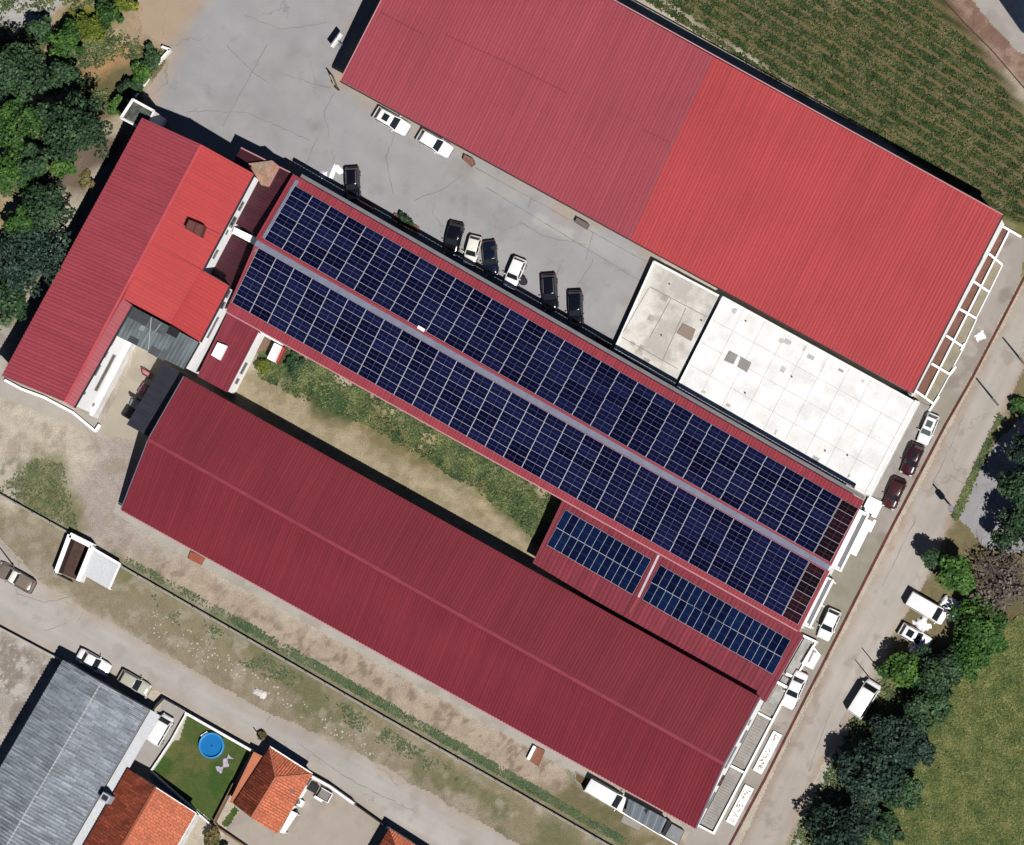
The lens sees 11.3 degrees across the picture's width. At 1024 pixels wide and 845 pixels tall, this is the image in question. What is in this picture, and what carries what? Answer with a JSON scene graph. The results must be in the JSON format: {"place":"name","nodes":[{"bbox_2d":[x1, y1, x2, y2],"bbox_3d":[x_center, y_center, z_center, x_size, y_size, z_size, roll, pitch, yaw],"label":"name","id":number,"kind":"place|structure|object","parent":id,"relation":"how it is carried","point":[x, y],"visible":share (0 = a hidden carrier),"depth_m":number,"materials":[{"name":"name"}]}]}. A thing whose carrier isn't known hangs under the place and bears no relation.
{"place":"outdoors","nodes":[
{"label":"outdoors","id":0,"kind":"place"},
{"bbox_2d":[98,350,195,442],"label":"courtyard paving","id":1,"kind":"structure","parent":0,"point":[115,422],"depth_m":617.07,"materials":[{"name":"concrete"}]},
{"bbox_2d":[127,363,185,436],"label":"shade canopy","id":2,"kind":"object","parent":1,"relation":"on","point":[149,410],"visible":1,"depth_m":612.90,"materials":[{"name":"metal"}]},
{"bbox_2d":[132,700,184,769],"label":"driveway","id":3,"kind":"structure","parent":0,"point":[148,755],"depth_m":611.91,"materials":[{"name":"concrete"}]},
{"bbox_2d":[146,713,173,746],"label":"pickup truck","id":4,"kind":"object","parent":3,"relation":"on","point":[164,724],"visible":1,"depth_m":610.29,"materials":[{"name":"white paint"}]},
{"bbox_2d":[153,716,250,820],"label":"lawn","id":5,"kind":"structure","parent":0,"point":[185,768],"depth_m":610.62,"materials":[{"name":"plant"}]},
{"bbox_2d":[198,732,224,758],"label":"paddling pool","id":6,"kind":"structure","parent":5,"relation":"on","point":[211,745],"depth_m":610.27,"materials":[{"name":"plastic"}]},
{"bbox_2d":[0,538,518,844],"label":"road","id":7,"kind":"structure","parent":0,"point":[432,819],"depth_m":610.63,"materials":[{"name":"asphalt"}]},
{"bbox_2d":[0,563,36,593],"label":"pickup truck","id":8,"kind":"object","parent":7,"relation":"on","point":[10,574],"visible":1,"depth_m":615.81,"materials":[{"name":"beige paint"}]},
{"bbox_2d":[75,648,111,676],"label":"parked car","id":9,"kind":"object","parent":7,"relation":"on","point":[92,661],"visible":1,"depth_m":613.17,"materials":[{"name":"white paint"}]},
{"bbox_2d":[117,669,151,696],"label":"parked car","id":10,"kind":"object","parent":7,"relation":"on","point":[135,683],"visible":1,"depth_m":612.03,"materials":[{"name":"beige paint"}]},
{"bbox_2d":[0,0,1023,844],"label":"ground","id":11,"kind":"structure","parent":0,"point":[128,602],"depth_m":609.92,"materials":[{"name":"soil"}]},
{"bbox_2d":[0,279,28,325],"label":"tree","id":12,"kind":"object","parent":11,"relation":"on","point":[13,304],"visible":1,"depth_m":612.63,"materials":[{"name":"green plant"}]},
{"bbox_2d":[0,143,34,193],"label":"tree","id":13,"kind":"object","parent":11,"relation":"on","point":[9,174],"visible":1,"depth_m":611.37,"materials":[{"name":"green plant"}]},
{"bbox_2d":[0,96,41,153],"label":"tree","id":14,"kind":"object","parent":11,"relation":"on","point":[12,134],"visible":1,"depth_m":611.66,"materials":[{"name":"green plant"}]},
{"bbox_2d":[3,205,39,240],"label":"tree","id":15,"kind":"object","parent":11,"relation":"on","point":[18,220],"visible":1,"depth_m":610.86,"materials":[{"name":"green plant"}]},
{"bbox_2d":[0,41,53,109],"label":"tree","id":16,"kind":"object","parent":11,"relation":"on","point":[13,84],"visible":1,"depth_m":613.18,"materials":[{"name":"green plant"}]},
{"bbox_2d":[14,141,49,184],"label":"tree","id":17,"kind":"object","parent":11,"relation":"on","point":[33,164],"visible":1,"depth_m":611.16,"materials":[{"name":"green plant"}]},
{"bbox_2d":[0,221,71,297],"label":"tree","id":18,"kind":"object","parent":11,"relation":"on","point":[17,273],"visible":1,"depth_m":610.95,"materials":[{"name":"green plant"}]},
{"bbox_2d":[25,14,52,43],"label":"tree","id":19,"kind":"object","parent":11,"relation":"on","point":[35,30],"visible":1,"depth_m":620.02,"materials":[{"name":"green plant"}]},
{"bbox_2d":[19,180,76,231],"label":"tree","id":20,"kind":"object","parent":11,"relation":"on","point":[44,206],"visible":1,"depth_m":609.78,"materials":[{"name":"green plant"}]},
{"bbox_2d":[0,378,112,437],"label":"footpath","id":21,"kind":"structure","parent":11,"relation":"on","point":[13,394],"depth_m":618.84,"materials":[{"name":"concrete"}]},
{"bbox_2d":[49,152,78,178],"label":"bush","id":22,"kind":"object","parent":11,"relation":"on","point":[59,170],"visible":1,"depth_m":611.90,"materials":[{"name":"green plant"}]},
{"bbox_2d":[44,58,84,94],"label":"bush","id":23,"kind":"object","parent":11,"relation":"on","point":[63,74],"visible":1,"depth_m":617.01,"materials":[{"name":"green plant"}]},
{"bbox_2d":[45,18,84,62],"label":"bush","id":24,"kind":"object","parent":11,"relation":"on","point":[67,42],"visible":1,"depth_m":619.51,"materials":[{"name":"green plant"}]},
{"bbox_2d":[0,128,135,380],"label":"footpath","id":25,"kind":"structure","parent":11,"relation":"on","point":[9,340],"depth_m":619.60,"materials":[{"name":"concrete"}]},
{"bbox_2d":[38,90,112,164],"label":"tree","id":26,"kind":"object","parent":11,"relation":"on","point":[84,132],"visible":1,"depth_m":609.75,"materials":[{"name":"green plant"}]},
{"bbox_2d":[54,533,97,582],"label":"shed","id":27,"kind":"object","parent":11,"relation":"on","point":[75,556],"visible":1,"depth_m":615.16,"materials":[{"name":"metal"}]},
{"bbox_2d":[0,660,159,844],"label":"grey roof house","id":28,"kind":"structure","parent":11,"relation":"on","point":[79,742],"depth_m":608.16,"materials":[{"name":"metal"}]},
{"bbox_2d":[0,0,165,329],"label":"waste ground plants","id":29,"kind":"object","parent":11,"relation":"on","point":[100,50],"visible":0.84,"depth_m":622.07,"materials":[{"name":"green plant"}]},
{"bbox_2d":[75,11,105,41],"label":"bush","id":30,"kind":"object","parent":11,"relation":"on","point":[89,28],"visible":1,"depth_m":620.75,"materials":[{"name":"green plant"}]},
{"bbox_2d":[83,548,122,589],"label":"white canopy","id":31,"kind":"object","parent":11,"relation":"on","point":[102,569],"visible":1,"depth_m":613.73,"materials":[{"name":"fabric"}]},
{"bbox_2d":[95,0,124,29],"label":"bush","id":32,"kind":"object","parent":11,"relation":"on","point":[104,13],"visible":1,"depth_m":620.49,"materials":[{"name":"green plant"}]},
{"bbox_2d":[2,118,257,418],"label":"house","id":33,"kind":"structure","parent":11,"relation":"on","point":[178,195],"depth_m":608.49,"materials":[{"name":"metal"}]},
{"bbox_2d":[84,768,199,844],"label":"tiled house","id":34,"kind":"structure","parent":11,"relation":"on","point":[140,810],"depth_m":606.10,"materials":[{"name":"ceramic"}]},
{"bbox_2d":[120,99,166,127],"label":"corner block","id":35,"kind":"structure","parent":11,"relation":"on","point":[135,112],"depth_m":614.10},
{"bbox_2d":[198,313,263,394],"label":"link wing","id":36,"kind":"structure","parent":11,"relation":"on","point":[231,354],"depth_m":611.33,"materials":[{"name":"metal"}]},
{"bbox_2d":[211,235,252,288],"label":"connecting porch","id":37,"kind":"object","parent":11,"relation":"on","point":[232,261],"visible":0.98,"depth_m":612.12,"materials":[{"name":"metal"}]},
{"bbox_2d":[232,147,293,244],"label":"connecting porch","id":38,"kind":"object","parent":11,"relation":"on","point":[272,177],"visible":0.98,"depth_m":611.38,"materials":[{"name":"metal"}]},
{"bbox_2d":[256,332,285,363],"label":"patio","id":39,"kind":"structure","parent":11,"relation":"on","point":[276,353],"depth_m":613.52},
{"bbox_2d":[230,746,312,833],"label":"hip roof house","id":40,"kind":"structure","parent":11,"relation":"on","point":[270,789],"depth_m":604.68,"materials":[{"name":"ceramic"}]},
{"bbox_2d":[226,781,387,844],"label":"house yard","id":41,"kind":"structure","parent":11,"relation":"on","point":[337,819],"depth_m":607.52,"materials":[{"name":"concrete"}]},
{"bbox_2d":[0,458,628,844],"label":"grass","id":42,"kind":"structure","parent":11,"relation":"on","point":[448,741],"depth_m":608.51,"materials":[{"name":"green plant"}]},
{"bbox_2d":[120,566,608,844],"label":"boundary wall","id":43,"kind":"structure","parent":11,"relation":"on","point":[368,708],"depth_m":607.27,"materials":[{"name":"concrete"}]},
{"bbox_2d":[113,492,690,835],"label":"footpath","id":44,"kind":"structure","parent":11,"relation":"on","point":[329,632],"depth_m":608.26,"materials":[{"name":"concrete"}]},
{"bbox_2d":[141,0,663,366],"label":"yard","id":45,"kind":"structure","parent":11,"relation":"on","point":[204,67],"depth_m":616.28,"materials":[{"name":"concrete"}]},
{"bbox_2d":[343,166,360,199],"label":"parked car","id":46,"kind":"object","parent":45,"relation":"on","point":[352,182],"visible":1,"depth_m":613.87,"materials":[{"name":"black paint"}]},
{"bbox_2d":[372,106,410,135],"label":"parked car","id":47,"kind":"object","parent":45,"relation":"on","point":[391,121],"visible":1,"depth_m":613.98,"materials":[{"name":"white paint"}]},
{"bbox_2d":[415,128,453,157],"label":"parked car","id":48,"kind":"object","parent":45,"relation":"on","point":[434,143],"visible":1,"depth_m":612.79,"materials":[{"name":"white paint"}]},
{"bbox_2d":[443,221,464,255],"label":"parked car","id":49,"kind":"object","parent":45,"relation":"on","point":[454,235],"visible":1,"depth_m":611.20,"materials":[{"name":"black paint"}]},
{"bbox_2d":[463,234,482,265],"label":"parked car","id":50,"kind":"object","parent":45,"relation":"on","point":[473,247],"visible":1,"depth_m":610.67,"materials":[{"name":"beige paint"}]},
{"bbox_2d":[481,240,498,276],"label":"parked car","id":51,"kind":"object","parent":45,"relation":"on","point":[490,257],"visible":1,"depth_m":610.23,"materials":[{"name":"blue paint"}]},
{"bbox_2d":[503,256,526,289],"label":"parked car","id":52,"kind":"object","parent":45,"relation":"on","point":[517,267],"visible":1,"depth_m":609.32,"materials":[{"name":"white paint"}]},
{"bbox_2d":[540,273,558,311],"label":"parked car","id":53,"kind":"object","parent":45,"relation":"on","point":[549,297],"visible":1,"depth_m":608.30,"materials":[{"name":"black paint"}]},
{"bbox_2d":[567,290,583,327],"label":"parked car","id":54,"kind":"object","parent":45,"relation":"on","point":[575,305],"visible":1,"depth_m":607.61,"materials":[{"name":"black paint"}]},
{"bbox_2d":[257,347,561,543],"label":"courtyard weeds","id":55,"kind":"object","parent":11,"relation":"on","point":[453,453],"visible":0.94,"depth_m":609.71,"materials":[{"name":"green plant"}]},
{"bbox_2d":[120,376,763,829],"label":"long shed","id":56,"kind":"structure","parent":11,"relation":"on","point":[406,584],"depth_m":602.71,"materials":[{"name":"metal"}]},
{"bbox_2d":[226,174,882,631],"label":"solar building","id":57,"kind":"structure","parent":11,"relation":"on","point":[856,532],"depth_m":600.92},
{"bbox_2d":[232,248,808,615],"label":"solar array","id":58,"kind":"object","parent":57,"relation":"on","point":[277,293],"visible":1,"depth_m":600.87,"materials":[{"name":"glass"}]},
{"bbox_2d":[264,186,841,552],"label":"solar array","id":59,"kind":"object","parent":57,"relation":"on","point":[326,239],"visible":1,"depth_m":600.98,"materials":[{"name":"glass"}]},
{"bbox_2d":[782,562,824,623],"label":"solar array","id":60,"kind":"object","parent":57,"relation":"on","point":[802,595],"visible":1,"depth_m":593.09,"materials":[{"name":"glass"}]},
{"bbox_2d":[814,500,857,561],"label":"solar array","id":61,"kind":"object","parent":57,"relation":"on","point":[836,530],"visible":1,"depth_m":593.20,"materials":[{"name":"glass"}]},
{"bbox_2d":[584,778,627,811],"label":"parked van","id":62,"kind":"object","parent":11,"relation":"on","point":[606,795],"visible":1,"depth_m":600.18,"materials":[{"name":"white paint"}]},
{"bbox_2d":[625,799,683,842],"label":"shed","id":63,"kind":"structure","parent":11,"relation":"on","point":[651,820],"depth_m":599.10,"materials":[{"name":"metal"}]},
{"bbox_2d":[614,261,720,385],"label":"flat roof block","id":64,"kind":"structure","parent":11,"relation":"on","point":[667,321],"depth_m":605.25,"materials":[{"name":"concrete"}]},
{"bbox_2d":[533,501,803,701],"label":"annex","id":65,"kind":"object","parent":11,"relation":"on","point":[707,652],"visible":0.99,"depth_m":599.25,"materials":[{"name":"metal"}]},
{"bbox_2d":[547,510,650,593],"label":"solar array","id":66,"kind":"object","parent":65,"relation":"on","point":[575,538],"visible":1,"depth_m":601.04,"materials":[{"name":"glass"}]},
{"bbox_2d":[642,565,790,673],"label":"solar array","id":67,"kind":"object","parent":65,"relation":"on","point":[687,606],"visible":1,"depth_m":597.81,"materials":[{"name":"glass"}]},
{"bbox_2d":[340,0,1004,396],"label":"warehouse","id":68,"kind":"structure","parent":11,"relation":"on","point":[622,120],"depth_m":600.71,"materials":[{"name":"metal"}]},
{"bbox_2d":[677,296,914,495],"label":"flat roof block","id":69,"kind":"structure","parent":11,"relation":"on","point":[835,417],"depth_m":600.65,"materials":[{"name":"concrete"}]},
{"bbox_2d":[646,0,1023,222],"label":"crop rows","id":70,"kind":"object","parent":11,"relation":"on","point":[896,78],"visible":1,"depth_m":605.16,"materials":[{"name":"green plant"}]},
{"bbox_2d":[805,803,878,844],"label":"tree","id":71,"kind":"object","parent":11,"relation":"on","point":[847,826],"visible":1,"depth_m":590.16,"materials":[{"name":"green plant"}]},
{"bbox_2d":[836,738,905,815],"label":"tree","id":72,"kind":"object","parent":11,"relation":"on","point":[862,772],"visible":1,"depth_m":590.22,"materials":[{"name":"green plant"}]},
{"bbox_2d":[729,277,1023,844],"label":"drain kerb","id":73,"kind":"structure","parent":11,"relation":"on","point":[870,570],"depth_m":599.38,"materials":[{"name":"concrete"}]},
{"bbox_2d":[862,809,904,844],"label":"bush","id":74,"kind":"object","parent":11,"relation":"on","point":[888,821],"visible":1,"depth_m":593.01,"materials":[{"name":"green plant"}]},
{"bbox_2d":[869,714,919,762],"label":"tree","id":75,"kind":"object","parent":11,"relation":"on","point":[907,733],"visible":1,"depth_m":590.98,"materials":[{"name":"green plant"}]},
{"bbox_2d":[883,651,920,690],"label":"tree","id":76,"kind":"object","parent":11,"relation":"on","point":[904,669],"visible":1,"depth_m":593.20,"materials":[{"name":"green plant"}]},
{"bbox_2d":[882,773,923,811],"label":"bush","id":77,"kind":"object","parent":11,"relation":"on","point":[911,788],"visible":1,"depth_m":591.53,"materials":[{"name":"green plant"}]},
{"bbox_2d":[891,732,936,768],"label":"tree","id":78,"kind":"object","parent":11,"relation":"on","point":[922,747],"visible":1,"depth_m":592.04,"materials":[{"name":"green plant"}]},
{"bbox_2d":[897,622,932,648],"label":"parked car","id":79,"kind":"object","parent":11,"relation":"on","point":[913,635],"visible":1,"depth_m":596.60,"materials":[{"name":"white paint"}]},
{"bbox_2d":[905,591,947,624],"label":"parked van","id":80,"kind":"object","parent":11,"relation":"on","point":[927,608],"visible":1,"depth_m":596.08,"materials":[{"name":"white paint"}]},
{"bbox_2d":[903,681,952,733],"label":"tree","id":81,"kind":"object","parent":11,"relation":"on","point":[920,704],"visible":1,"depth_m":591.96,"materials":[{"name":"green plant"}]},
{"bbox_2d":[912,644,963,698],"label":"tree","id":82,"kind":"object","parent":11,"relation":"on","point":[942,672],"visible":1,"depth_m":591.68,"materials":[{"name":"green plant"}]},
{"bbox_2d":[861,614,1023,844],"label":"meadow grass","id":83,"kind":"structure","parent":11,"relation":"on","point":[950,807],"depth_m":594.85,"materials":[{"name":"plant"}]},
{"bbox_2d":[935,555,976,595],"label":"tree","id":84,"kind":"object","parent":11,"relation":"on","point":[959,577],"visible":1,"depth_m":592.45,"materials":[{"name":"green plant"}]},
{"bbox_2d":[936,625,992,682],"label":"bush","id":85,"kind":"object","parent":11,"relation":"on","point":[972,657],"visible":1,"depth_m":592.08,"materials":[{"name":"green plant"}]},
{"bbox_2d":[951,413,1002,520],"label":"verge grass","id":86,"kind":"structure","parent":11,"relation":"on","point":[964,496],"depth_m":598.43,"materials":[{"name":"green plant"}]},
{"bbox_2d":[947,592,1008,648],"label":"bush","id":87,"kind":"object","parent":11,"relation":"on","point":[969,617],"visible":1,"depth_m":592.84,"materials":[{"name":"green plant"}]},
{"bbox_2d":[967,542,1023,618],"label":"bush","id":88,"kind":"object","parent":11,"relation":"on","point":[1004,590],"visible":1,"depth_m":592.89,"materials":[{"name":"grey plant"}]},
{"bbox_2d":[972,0,1023,53],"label":"concrete lane","id":89,"kind":"structure","parent":11,"relation":"on","point":[997,15],"depth_m":603.74,"materials":[{"name":"concrete"}]},
{"bbox_2d":[990,504,1023,552],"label":"tree","id":90,"kind":"object","parent":11,"relation":"on","point":[1014,521],"visible":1,"depth_m":590.92,"materials":[{"name":"green plant"}]},
{"bbox_2d":[997,468,1023,512],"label":"tree","id":91,"kind":"object","parent":11,"relation":"on","point":[1011,485],"visible":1,"depth_m":590.32,"materials":[{"name":"green plant"}]},
{"bbox_2d":[1000,0,1023,32],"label":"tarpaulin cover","id":92,"kind":"object","parent":11,"relation":"on","point":[1014,9],"visible":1,"depth_m":602.70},
{"bbox_2d":[1006,431,1023,468],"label":"tree","id":93,"kind":"object","parent":11,"relation":"on","point":[1016,457],"visible":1,"depth_m":592.03,"materials":[{"name":"green plant"}]},
{"bbox_2d":[684,226,1023,844],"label":"pavement","id":94,"kind":"structure","parent":0,"point":[845,588],"depth_m":599.86,"materials":[{"name":"concrete"}]},
{"bbox_2d":[726,784,753,825],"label":"planter","id":95,"kind":"object","parent":94,"relation":"on","point":[740,804],"visible":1,"depth_m":598.75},
{"bbox_2d":[698,681,787,834],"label":"terrace","id":96,"kind":"structure","parent":94,"relation":"on","point":[735,776],"depth_m":599.31,"materials":[{"name":"grey concrete"}]},
{"bbox_2d":[753,731,781,773],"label":"planter","id":97,"kind":"object","parent":94,"relation":"on","point":[767,752],"visible":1,"depth_m":598.85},
{"bbox_2d":[768,635,817,705],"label":"annex terrace","id":98,"kind":"structure","parent":94,"relation":"on","point":[804,648],"depth_m":599.32,"materials":[{"name":"concrete"}]},
{"bbox_2d":[782,670,808,709],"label":"parked car","id":99,"kind":"object","parent":94,"relation":"on","point":[795,688],"visible":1,"depth_m":598.49,"materials":[{"name":"white paint"}]},
{"bbox_2d":[817,607,841,641],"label":"parked car","id":100,"kind":"object","parent":94,"relation":"on","point":[829,623],"visible":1,"depth_m":598.49,"materials":[{"name":"white paint"}]},
{"bbox_2d":[882,476,906,509],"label":"parked car","id":101,"kind":"object","parent":94,"relation":"on","point":[895,491],"visible":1,"depth_m":598.83,"materials":[{"name":"brown paint"}]},
{"bbox_2d":[867,400,932,498],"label":"forecourt terrace","id":102,"kind":"structure","parent":94,"relation":"on","point":[898,450],"depth_m":600.08,"materials":[{"name":"grey concrete"}]},
{"bbox_2d":[900,442,924,476],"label":"parked car","id":103,"kind":"object","parent":94,"relation":"on","point":[912,458],"visible":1,"depth_m":598.91,"materials":[{"name":"red paint"}]},
{"bbox_2d":[917,412,939,445],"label":"parked car","id":104,"kind":"object","parent":94,"relation":"on","point":[928,428],"visible":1,"depth_m":598.99,"materials":[{"name":"white paint"}]},
{"bbox_2d":[915,225,1021,415],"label":"planter walls","id":105,"kind":"structure","parent":94,"relation":"on","point":[952,345],"depth_m":600.54,"materials":[{"name":"concrete"}]},
{"bbox_2d":[791,642,972,844],"bbox_3d":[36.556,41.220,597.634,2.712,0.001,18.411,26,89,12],"label":"side path","id":106,"kind":"structure","parent":0,"point":[840,742],"depth_m":597.73,"materials":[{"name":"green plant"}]},
{"bbox_2d":[740,288,1023,844],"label":"side street","id":107,"kind":"structure","parent":0,"point":[875,621],"depth_m":598.82,"materials":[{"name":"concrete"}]},
{"bbox_2d":[847,679,880,719],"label":"parked van","id":108,"kind":"object","parent":107,"relation":"on","point":[864,698],"visible":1,"depth_m":595.98,"materials":[{"name":"white paint"}]},
{"bbox_2d":[959,416,1023,554],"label":"driveway","id":109,"kind":"structure","parent":0,"point":[986,504],"depth_m":598.06,"materials":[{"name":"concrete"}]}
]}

